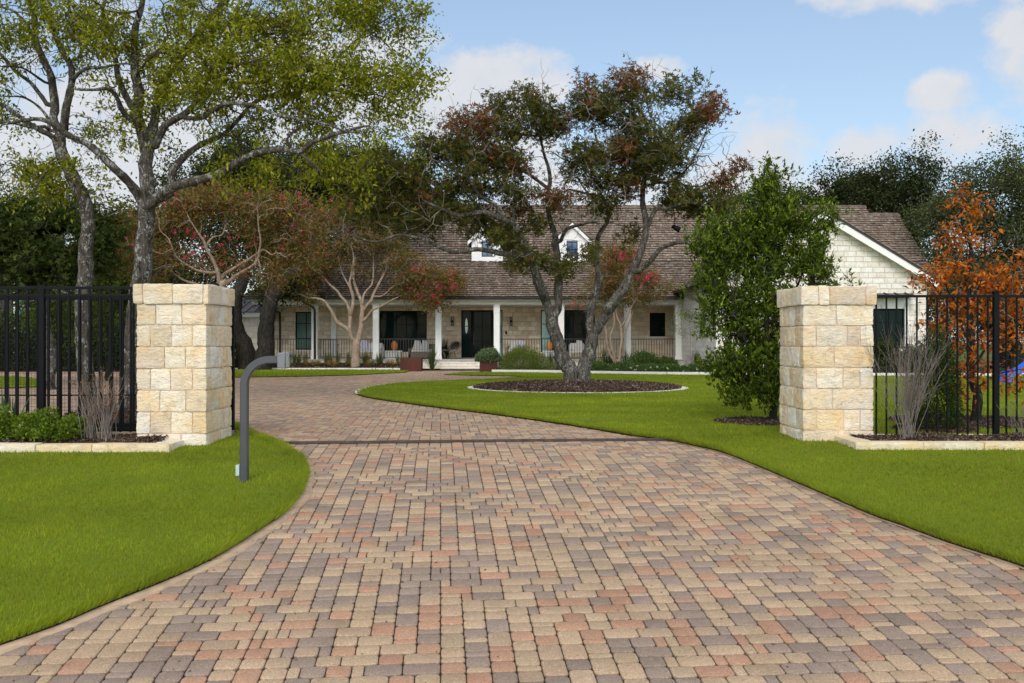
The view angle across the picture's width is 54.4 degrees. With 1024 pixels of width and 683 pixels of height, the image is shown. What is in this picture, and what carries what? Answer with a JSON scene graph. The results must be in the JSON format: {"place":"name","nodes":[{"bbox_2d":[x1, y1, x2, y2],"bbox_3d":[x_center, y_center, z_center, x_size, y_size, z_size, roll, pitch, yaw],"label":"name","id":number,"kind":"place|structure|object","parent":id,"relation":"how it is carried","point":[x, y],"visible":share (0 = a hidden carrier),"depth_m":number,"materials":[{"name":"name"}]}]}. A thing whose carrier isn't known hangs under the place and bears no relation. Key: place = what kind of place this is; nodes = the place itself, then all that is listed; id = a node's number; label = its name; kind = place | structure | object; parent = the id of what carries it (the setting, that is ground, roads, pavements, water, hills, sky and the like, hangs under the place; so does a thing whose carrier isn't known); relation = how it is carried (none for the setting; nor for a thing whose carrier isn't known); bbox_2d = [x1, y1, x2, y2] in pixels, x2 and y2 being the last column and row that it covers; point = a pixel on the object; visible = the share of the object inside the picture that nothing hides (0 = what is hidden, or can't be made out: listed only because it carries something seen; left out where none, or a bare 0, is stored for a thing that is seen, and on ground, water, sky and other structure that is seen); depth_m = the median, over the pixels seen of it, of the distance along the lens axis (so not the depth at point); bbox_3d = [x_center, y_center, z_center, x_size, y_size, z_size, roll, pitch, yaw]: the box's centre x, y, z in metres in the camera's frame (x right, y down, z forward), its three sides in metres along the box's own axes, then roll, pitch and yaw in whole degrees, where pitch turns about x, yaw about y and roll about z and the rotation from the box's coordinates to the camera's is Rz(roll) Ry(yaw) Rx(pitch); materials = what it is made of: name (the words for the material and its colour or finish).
{"place":"outdoors","nodes":[
{"label":"outdoors","id":0,"kind":"place"},
{"bbox_2d":[0,375,35,388],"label":"lawn","id":1,"kind":"structure","parent":0,"point":[19,381],"depth_m":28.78,"materials":[{"name":"green plant"}]},
{"bbox_2d":[0,421,313,644],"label":"lawn","id":2,"kind":"structure","parent":0,"point":[31,534],"depth_m":8.53,"materials":[{"name":"green plant"}]},
{"bbox_2d":[0,432,168,443],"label":"mulch bed","id":3,"kind":"object","parent":2,"relation":"on","point":[127,438],"visible":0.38,"depth_m":12.13,"materials":[{"name":"brown wood"}]},
{"bbox_2d":[1,393,31,433],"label":"yucca","id":4,"kind":"object","parent":3,"relation":"on","point":[2,403],"visible":0.36,"depth_m":12.52,"materials":[{"name":"green plant"}]},
{"bbox_2d":[0,403,43,440],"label":"flowering shrub","id":5,"kind":"object","parent":3,"relation":"on","point":[9,418],"visible":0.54,"depth_m":12.16,"materials":[{"name":"green plant"}]},
{"bbox_2d":[4,405,87,441],"bbox_3d":[-5.767,1.018,12.282,0.867,0.473,0.869,0,0,24],"label":"flowering shrub","id":6,"kind":"object","parent":3,"relation":"on","point":[46,423],"visible":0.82,"depth_m":12.12,"materials":[{"name":"green plant"}]},
{"bbox_2d":[0,286,135,431],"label":"fence","id":7,"kind":"object","parent":3,"relation":"in","point":[42,295],"visible":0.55,"depth_m":12.97,"materials":[{"name":"black metal"}]},
{"bbox_2d":[43,413,98,441],"bbox_3d":[-5.521,1.076,12.417,0.594,0.358,0.945,0,0,0],"label":"flowering shrub","id":8,"kind":"object","parent":3,"relation":"on","point":[69,427],"visible":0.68,"depth_m":12.21,"materials":[{"name":"green plant"}]},
{"bbox_2d":[69,371,104,438],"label":"dried stems","id":9,"kind":"object","parent":3,"relation":"on","point":[90,425],"visible":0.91,"depth_m":12.32,"materials":[{"name":"brown plant"}]},
{"bbox_2d":[81,367,129,439],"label":"dried stems","id":10,"kind":"object","parent":3,"relation":"on","point":[107,418],"visible":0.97,"depth_m":12.28,"materials":[{"name":"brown plant"}]},
{"bbox_2d":[0,434,184,451],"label":"planter border","id":11,"kind":"object","parent":2,"relation":"on","point":[167,445],"visible":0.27,"depth_m":11.75,"materials":[{"name":"stone"}]},
{"bbox_2d":[0,297,234,429],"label":"sliding gate","id":12,"kind":"structure","parent":2,"relation":"on","point":[134,424],"depth_m":13.59,"materials":[{"name":"black metal"}]},
{"bbox_2d":[133,283,234,445],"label":"gate pillar","id":13,"kind":"structure","parent":2,"relation":"on","point":[184,362],"depth_m":12.30,"materials":[{"name":"stone"}]},
{"bbox_2d":[240,352,292,481],"bbox_3d":[-2.473,0.847,10.000,0.507,1.478,0.170,0,0,0],"label":"keypad post","id":14,"kind":"object","parent":2,"relation":"on","point":[282,360],"visible":1,"depth_m":9.96,"materials":[{"name":"grey metal"}]},
{"bbox_2d":[236,464,239,481],"bbox_3d":[-2.747,1.361,9.999,0.044,0.249,0.071,0,0,0],"label":"junction box","id":15,"kind":"object","parent":14,"relation":"attached to","point":[238,470],"visible":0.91,"depth_m":9.96,"materials":[{"name":"plastic"}]},
{"bbox_2d":[235,369,408,377],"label":"lawn","id":16,"kind":"structure","parent":0,"point":[238,376],"depth_m":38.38,"materials":[{"name":"green plant"}]},
{"bbox_2d":[0,330,124,371],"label":"pool fence","id":17,"kind":"object","parent":16,"relation":"on","point":[32,353],"visible":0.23,"depth_m":40.99,"materials":[{"name":"black metal"}]},
{"bbox_2d":[110,114,323,369],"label":"live oak","id":18,"kind":"object","parent":16,"relation":"on","point":[245,351],"visible":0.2,"depth_m":46.73,"materials":[{"name":"green plant"}]},
{"bbox_2d":[235,368,399,369],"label":"bed kerb","id":19,"kind":"structure","parent":16,"relation":"on","point":[338,368],"depth_m":45.05,"materials":[{"name":"stone"}]},
{"bbox_2d":[236,133,436,369],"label":"live oak","id":20,"kind":"object","parent":16,"relation":"on","point":[265,334],"visible":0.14,"depth_m":47.23,"materials":[{"name":"green plant"}]},
{"bbox_2d":[0,370,1023,682],"bbox_3d":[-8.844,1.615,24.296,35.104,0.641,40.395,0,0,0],"label":"driveway","id":21,"kind":"structure","parent":0,"point":[748,579],"depth_m":6.98,"materials":[{"name":"brown brick"}]},
{"bbox_2d":[63,404,138,422],"bbox_3d":[-6.169,1.257,17.190,3.552,0.167,4.756,0,0,0],"label":"mulch bed","id":22,"kind":"object","parent":21,"relation":"on","point":[126,416],"visible":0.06,"depth_m":16.95,"materials":[{"name":"brown soil"}]},
{"bbox_2d":[0,0,156,409],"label":"shade tree","id":23,"kind":"object","parent":22,"relation":"on","point":[67,163],"visible":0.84,"depth_m":18.77,"materials":[{"name":"green plant"}]},
{"bbox_2d":[1,0,453,409],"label":"shade tree","id":24,"kind":"object","parent":22,"relation":"on","point":[319,84],"visible":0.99,"depth_m":18.01,"materials":[{"name":"green plant"}]},
{"bbox_2d":[0,457,313,655],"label":"driveway edging","id":25,"kind":"object","parent":21,"relation":"on","point":[237,549],"visible":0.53,"depth_m":6.91,"materials":[{"name":"beige concrete"}]},
{"bbox_2d":[235,358,399,368],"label":"mulch bed","id":26,"kind":"object","parent":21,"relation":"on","point":[341,365],"visible":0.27,"depth_m":45.96,"materials":[{"name":"brown wood"}]},
{"bbox_2d":[264,196,474,366],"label":"crepe myrtle","id":27,"kind":"object","parent":26,"relation":"on","point":[413,282],"visible":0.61,"depth_m":45.94,"materials":[{"name":"red plant"}]},
{"bbox_2d":[369,351,388,363],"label":"grass tuft","id":28,"kind":"object","parent":26,"relation":"on","point":[377,359],"visible":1,"depth_m":46.56,"materials":[{"name":"green plant"}]},
{"bbox_2d":[400,358,422,370],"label":"steel planter","id":29,"kind":"object","parent":21,"relation":"on","point":[411,364],"visible":0.83,"depth_m":43.30,"materials":[{"name":"brown metal"}]},
{"bbox_2d":[419,344,440,369],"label":"grass clump","id":30,"kind":"object","parent":21,"relation":"on","point":[431,358],"visible":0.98,"depth_m":45.33,"materials":[{"name":"green plant"}]},
{"bbox_2d":[285,436,671,443],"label":"gate track","id":31,"kind":"structure","parent":21,"relation":"on","point":[471,441],"depth_m":12.84,"materials":[{"name":"metal"}]},
{"bbox_2d":[480,360,496,371],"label":"steel planter","id":32,"kind":"object","parent":21,"relation":"on","point":[487,366],"visible":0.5,"depth_m":41.60,"materials":[{"name":"brown metal"}]},
{"bbox_2d":[474,346,502,362],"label":"shrub","id":33,"kind":"object","parent":32,"relation":"in","point":[488,354],"visible":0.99,"depth_m":41.69,"materials":[{"name":"green plant"}]},
{"bbox_2d":[13,407,1023,682],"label":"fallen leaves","id":34,"kind":"object","parent":21,"relation":"on","point":[545,509],"visible":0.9,"depth_m":7.40,"materials":[{"name":"brown plant"}]},
{"bbox_2d":[634,436,1023,568],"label":"driveway edging","id":35,"kind":"object","parent":21,"relation":"on","point":[864,512],"visible":0.39,"depth_m":8.79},
{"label":"mulch bed","id":36,"kind":"structure","parent":21,"relation":"on","visible":0},
{"bbox_2d":[103,170,343,301],"bbox_3d":[-8.922,-1.894,30.260,7.590,6.631,3.518,0,0,0],"label":"crepe myrtle","id":37,"kind":"object","parent":36,"relation":"on","point":[182,206],"visible":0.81,"depth_m":30.03,"materials":[{"name":"green plant"}]},
{"bbox_2d":[0,0,1023,343],"label":"sky","id":38,"kind":"structure","parent":0,"point":[806,79],"materials":[{"name":"blue"}]},
{"bbox_2d":[1,344,1023,370],"bbox_3d":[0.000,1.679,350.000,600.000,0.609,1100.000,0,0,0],"label":"ground","id":39,"kind":"structure","parent":0,"point":[984,355],"depth_m":72.05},
{"bbox_2d":[0,305,67,370],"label":"hedge bush","id":40,"kind":"object","parent":39,"relation":"on","point":[11,321],"visible":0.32,"depth_m":42.95,"materials":[{"name":"green plant"}]},
{"bbox_2d":[20,291,114,370],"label":"hedge bush","id":41,"kind":"object","parent":39,"relation":"on","point":[64,364],"visible":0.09,"depth_m":43.27,"materials":[{"name":"green plant"}]},
{"bbox_2d":[0,170,137,389],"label":"maple tree","id":42,"kind":"object","parent":39,"relation":"on","point":[34,250],"visible":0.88,"depth_m":26.49,"materials":[{"name":"green plant"}]},
{"bbox_2d":[0,197,164,380],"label":"young tree","id":43,"kind":"object","parent":39,"relation":"on","point":[123,282],"visible":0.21,"depth_m":32.56,"materials":[{"name":"green plant"}]},
{"bbox_2d":[0,254,175,368],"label":"tree","id":44,"kind":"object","parent":39,"relation":"on","point":[10,303],"depth_m":47.00,"materials":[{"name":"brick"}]},
{"bbox_2d":[65,316,124,369],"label":"hedge bush","id":45,"kind":"object","parent":39,"relation":"on","point":[95,350],"visible":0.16,"depth_m":42.74,"materials":[{"name":"green plant"}]},
{"bbox_2d":[0,179,193,283],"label":"live oak","id":46,"kind":"object","parent":39,"relation":"on","point":[120,209],"visible":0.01,"depth_m":50.28,"materials":[{"name":"green plant"}]},
{"bbox_2d":[107,306,126,368],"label":"hedge bush","id":47,"kind":"object","parent":39,"relation":"on","point":[117,346],"visible":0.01,"depth_m":43.34,"materials":[{"name":"green plant"}]},
{"bbox_2d":[164,125,449,231],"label":"live oak","id":48,"kind":"object","parent":39,"relation":"on","point":[293,144],"visible":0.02,"depth_m":67.63,"materials":[{"name":"green plant"}]},
{"bbox_2d":[235,205,958,370],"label":"house","id":49,"kind":"structure","parent":39,"relation":"on","point":[501,311],"depth_m":51.00,"materials":[{"name":"stone"}]},
{"bbox_2d":[296,312,310,349],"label":"window","id":50,"kind":"structure","parent":49,"relation":"in","point":[303,319],"depth_m":51.09,"materials":[{"name":"glass"}]},
{"bbox_2d":[360,340,383,358],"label":"white bench","id":51,"kind":"object","parent":49,"relation":"on","point":[381,347],"visible":0.58,"depth_m":49.62,"materials":[{"name":"white wood"}]},
{"bbox_2d":[385,351,402,358],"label":"side table","id":52,"kind":"object","parent":49,"relation":"on","point":[388,353],"visible":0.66,"depth_m":49.31,"materials":[{"name":"white"}]},
{"bbox_2d":[391,341,397,350],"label":"vase","id":53,"kind":"object","parent":52,"relation":"on","point":[395,345],"visible":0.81,"depth_m":49.49,"materials":[{"name":"orange ceramic"}]},
{"bbox_2d":[379,311,426,351],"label":"window","id":54,"kind":"structure","parent":49,"relation":"in","point":[395,325],"depth_m":51.09,"materials":[{"name":"black glass"}]},
{"bbox_2d":[409,340,434,356],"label":"wicker armchair","id":55,"kind":"object","parent":49,"relation":"on","point":[415,349],"visible":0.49,"depth_m":49.38,"materials":[{"name":"white wicker"}]},
{"bbox_2d":[442,339,451,358],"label":"porch plant","id":56,"kind":"object","parent":49,"relation":"on","point":[446,347],"visible":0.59,"depth_m":50.12,"materials":[{"name":"green plant"}]},
{"bbox_2d":[442,341,460,357],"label":"loop chair","id":57,"kind":"object","parent":49,"relation":"on","point":[455,345],"visible":1,"depth_m":49.43,"materials":[{"name":"wicker"}]},
{"bbox_2d":[472,310,492,357],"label":"door","id":58,"kind":"structure","parent":49,"relation":"in","point":[482,320],"depth_m":51.09,"materials":[{"name":"black wood"}]},
{"bbox_2d":[542,351,554,358],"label":"side table","id":59,"kind":"object","parent":49,"relation":"on","point":[550,352],"visible":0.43,"depth_m":49.31,"materials":[{"name":"white"}]},
{"bbox_2d":[546,341,552,350],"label":"vase","id":60,"kind":"object","parent":59,"relation":"on","point":[550,345],"visible":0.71,"depth_m":49.48,"materials":[{"name":"orange ceramic"}]},
{"bbox_2d":[541,310,594,351],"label":"window","id":61,"kind":"structure","parent":49,"relation":"in","point":[574,320],"depth_m":51.09,"materials":[{"name":"black glass"}]},
{"bbox_2d":[650,313,664,335],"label":"window","id":62,"kind":"structure","parent":49,"relation":"in","point":[657,320],"depth_m":51.09,"materials":[{"name":"black glass"}]},
{"bbox_2d":[509,366,1002,372],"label":"mulch bed","id":63,"kind":"object","parent":39,"relation":"on","point":[557,368],"visible":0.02,"depth_m":40.26,"materials":[{"name":"brown wood"}]},
{"bbox_2d":[497,344,550,369],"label":"shrub","id":64,"kind":"object","parent":63,"relation":"on","point":[532,359],"visible":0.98,"depth_m":41.82,"materials":[{"name":"green plant"}]},
{"bbox_2d":[550,359,557,368],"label":"strappy plant","id":65,"kind":"object","parent":63,"relation":"on","point":[553,364],"visible":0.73,"depth_m":43.62,"materials":[{"name":"green plant"}]},
{"bbox_2d":[590,361,612,370],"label":"flowering shrub","id":66,"kind":"object","parent":63,"relation":"on","point":[599,365],"visible":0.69,"depth_m":40.19,"materials":[{"name":"green plant"}]},
{"bbox_2d":[595,348,611,362],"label":"strappy plant","id":67,"kind":"object","parent":63,"relation":"on","point":[603,356],"visible":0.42,"depth_m":45.23,"materials":[{"name":"green plant"}]},
{"bbox_2d":[602,360,638,370],"bbox_3d":[4.454,1.049,40.171,1.813,0.618,1.368,0,0,0],"label":"flowering shrub","id":68,"kind":"object","parent":63,"relation":"on","point":[624,366],"visible":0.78,"depth_m":39.97,"materials":[{"name":"green plant"}]},
{"bbox_2d":[563,235,684,363],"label":"crepe myrtle","id":69,"kind":"object","parent":63,"relation":"on","point":[618,268],"visible":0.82,"depth_m":44.47,"materials":[{"name":"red plant"}]},
{"bbox_2d":[626,350,663,365],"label":"shrub","id":70,"kind":"object","parent":63,"relation":"on","point":[644,357],"visible":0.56,"depth_m":42.23,"materials":[{"name":"green plant"}]},
{"bbox_2d":[633,363,661,371],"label":"flowering shrub","id":71,"kind":"object","parent":63,"relation":"on","point":[647,367],"visible":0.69,"depth_m":39.70,"materials":[{"name":"green plant"}]},
{"bbox_2d":[660,355,678,364],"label":"shrub","id":72,"kind":"object","parent":63,"relation":"on","point":[665,360],"visible":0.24,"depth_m":42.63,"materials":[{"name":"green plant"}]},
{"bbox_2d":[656,362,688,371],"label":"flowering shrub","id":73,"kind":"object","parent":63,"relation":"on","point":[671,367],"visible":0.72,"depth_m":39.49,"materials":[{"name":"green plant"}]},
{"bbox_2d":[662,301,699,362],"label":"young tree","id":74,"kind":"object","parent":63,"relation":"on","point":[685,319],"visible":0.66,"depth_m":42.33,"materials":[{"name":"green plant"}]},
{"bbox_2d":[676,362,706,371],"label":"flowering shrub","id":75,"kind":"object","parent":63,"relation":"on","point":[692,367],"visible":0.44,"depth_m":39.42,"materials":[{"name":"green plant"}]},
{"bbox_2d":[872,335,911,372],"bbox_3d":[14.470,0.487,38.631,2.243,1.759,1.328,0,0,0],"label":"shrub","id":76,"kind":"object","parent":63,"relation":"on","point":[880,346],"visible":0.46,"depth_m":38.27,"materials":[{"name":"green plant"}]},
{"bbox_2d":[895,343,932,371],"bbox_3d":[15.545,0.707,38.382,1.715,1.310,1.430,0,0,0],"label":"shrub","id":77,"kind":"object","parent":63,"relation":"on","point":[909,346],"visible":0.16,"depth_m":38.16,"materials":[{"name":"green plant"}]},
{"bbox_2d":[703,172,825,204],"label":"live oak","id":78,"kind":"object","parent":39,"relation":"on","point":[786,192],"visible":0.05,"depth_m":69.11,"materials":[{"name":"green plant"}]},
{"bbox_2d":[795,128,963,260],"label":"live oak","id":79,"kind":"object","parent":39,"relation":"on","point":[859,187],"visible":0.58,"depth_m":65.08,"materials":[{"name":"green plant"}]},
{"bbox_2d":[890,125,1023,367],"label":"live oak","id":80,"kind":"object","parent":39,"relation":"on","point":[1011,178],"visible":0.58,"depth_m":51.50,"materials":[{"name":"green plant"}]},
{"bbox_2d":[928,261,1023,369],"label":"live oak","id":81,"kind":"object","parent":39,"relation":"on","point":[1011,364],"visible":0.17,"depth_m":45.67,"materials":[{"name":"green plant"}]},
{"bbox_2d":[505,340,525,356],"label":"wicker armchair","id":82,"kind":"object","parent":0,"point":[513,344],"visible":0.32,"depth_m":49.95,"materials":[{"name":"white wicker"}]},
{"bbox_2d":[569,340,584,356],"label":"white bench","id":83,"kind":"object","parent":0,"point":[578,345],"visible":0.56,"depth_m":49.62,"materials":[{"name":"white fabric"}]},
{"bbox_2d":[356,371,1023,566],"bbox_3d":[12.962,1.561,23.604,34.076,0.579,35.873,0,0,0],"label":"lawn","id":84,"kind":"structure","parent":0,"point":[978,533],"depth_m":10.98,"materials":[{"name":"green plant"}]},
{"bbox_2d":[472,378,681,392],"bbox_3d":[1.805,1.191,27.600,5.795,0.297,5.799,0,0,0],"label":"mulch bed","id":85,"kind":"object","parent":84,"relation":"on","point":[566,386],"visible":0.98,"depth_m":26.04,"materials":[{"name":"brown wood"}]},
{"bbox_2d":[322,50,761,381],"bbox_3d":[0.804,-3.339,27.624,12.015,9.485,7.160,0,0,0],"label":"oak tree","id":86,"kind":"object","parent":85,"relation":"on","point":[636,160],"visible":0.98,"depth_m":27.34,"materials":[{"name":"green plant"}]},
{"bbox_2d":[671,216,680,232],"bbox_3d":[4.437,-3.164,26.891,0.269,0.456,0.165,0,0,13],"label":"flood lamp","id":87,"kind":"object","parent":86,"relation":"hanging from","point":[676,228],"visible":1,"depth_m":26.86,"materials":[{"name":"black metal"}]},
{"bbox_2d":[469,386,687,392],"bbox_3d":[1.800,1.280,27.600,6.100,0.040,6.100,0,0,0],"label":"stone ring","id":88,"kind":"object","parent":84,"relation":"on","point":[682,387],"visible":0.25,"depth_m":25.16,"materials":[{"name":"grey stone"}]},
{"bbox_2d":[713,415,780,425],"bbox_3d":[3.948,1.273,15.737,1.545,0.134,1.517,0,0,0],"label":"mulch bed","id":89,"kind":"object","parent":84,"relation":"on","point":[751,420],"visible":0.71,"depth_m":15.60,"materials":[{"name":"brown soil"}]},
{"bbox_2d":[675,151,864,419],"bbox_3d":[4.052,-0.828,15.899,2.856,4.451,1.786,0,0,0],"label":"evergreen tree","id":90,"kind":"object","parent":89,"relation":"on","point":[772,220],"visible":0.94,"depth_m":15.69,"materials":[{"name":"green plant"}]},
{"bbox_2d":[492,370,1023,375],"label":"bed kerb","id":91,"kind":"structure","parent":84,"relation":"on","point":[632,372],"depth_m":38.93,"materials":[{"name":"stone"}]},
{"bbox_2d":[777,285,876,440],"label":"gate pillar","id":92,"kind":"structure","parent":84,"relation":"on","point":[826,386],"depth_m":12.73,"materials":[{"name":"stone"}]},
{"bbox_2d":[834,434,1023,449],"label":"planter border","id":93,"kind":"object","parent":84,"relation":"on","point":[856,443],"visible":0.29,"depth_m":11.93,"materials":[{"name":"stone"}]},
{"bbox_2d":[890,424,980,432],"bbox_3d":[6.096,1.271,14.374,1.217,0.138,1.238,0,0,0],"label":"mulch bed","id":94,"kind":"object","parent":84,"relation":"on","point":[951,430],"visible":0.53,"depth_m":14.10,"materials":[{"name":"brown soil"}]},
{"bbox_2d":[904,314,966,428],"bbox_3d":[6.054,0.480,14.220,0.821,1.773,0.852,0,0,38],"label":"shrub","id":95,"kind":"object","parent":94,"relation":"on","point":[952,404],"visible":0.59,"depth_m":14.08,"materials":[{"name":"green plant"}]},
{"bbox_2d":[850,432,1023,440],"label":"mulch bed","id":96,"kind":"object","parent":84,"relation":"on","point":[937,436],"visible":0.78,"depth_m":12.46,"materials":[{"name":"brown soil"}]},
{"bbox_2d":[862,316,958,437],"bbox_3d":[5.022,0.426,12.435,1.167,1.671,0.980,0,0,0],"label":"bare shrub","id":97,"kind":"object","parent":96,"relation":"on","point":[906,394],"visible":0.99,"depth_m":12.46,"materials":[{"name":"grey plant"}]},
{"bbox_2d":[875,289,1023,434],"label":"fence","id":98,"kind":"object","parent":96,"relation":"on","point":[995,296],"visible":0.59,"depth_m":13.02,"materials":[{"name":"black metal"}]},
{"bbox_2d":[999,396,1023,436],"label":"bare shrub","id":99,"kind":"object","parent":96,"relation":"on","point":[1022,412],"visible":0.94,"depth_m":12.52,"materials":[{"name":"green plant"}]},
{"bbox_2d":[888,414,1023,428],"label":"mulch bed","id":100,"kind":"object","parent":84,"relation":"on","point":[983,423],"visible":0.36,"depth_m":15.43,"materials":[{"name":"brown soil"}]},
{"bbox_2d":[903,181,1023,421],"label":"autumn tree","id":101,"kind":"object","parent":100,"relation":"on","point":[943,279],"visible":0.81,"depth_m":15.52,"materials":[{"name":"orange plant"}]},
{"bbox_2d":[1000,362,1023,383],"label":"play slide","id":102,"kind":"object","parent":84,"relation":"on","point":[1021,365],"visible":0.42,"depth_m":30.08,"materials":[{"name":"blue plastic"}]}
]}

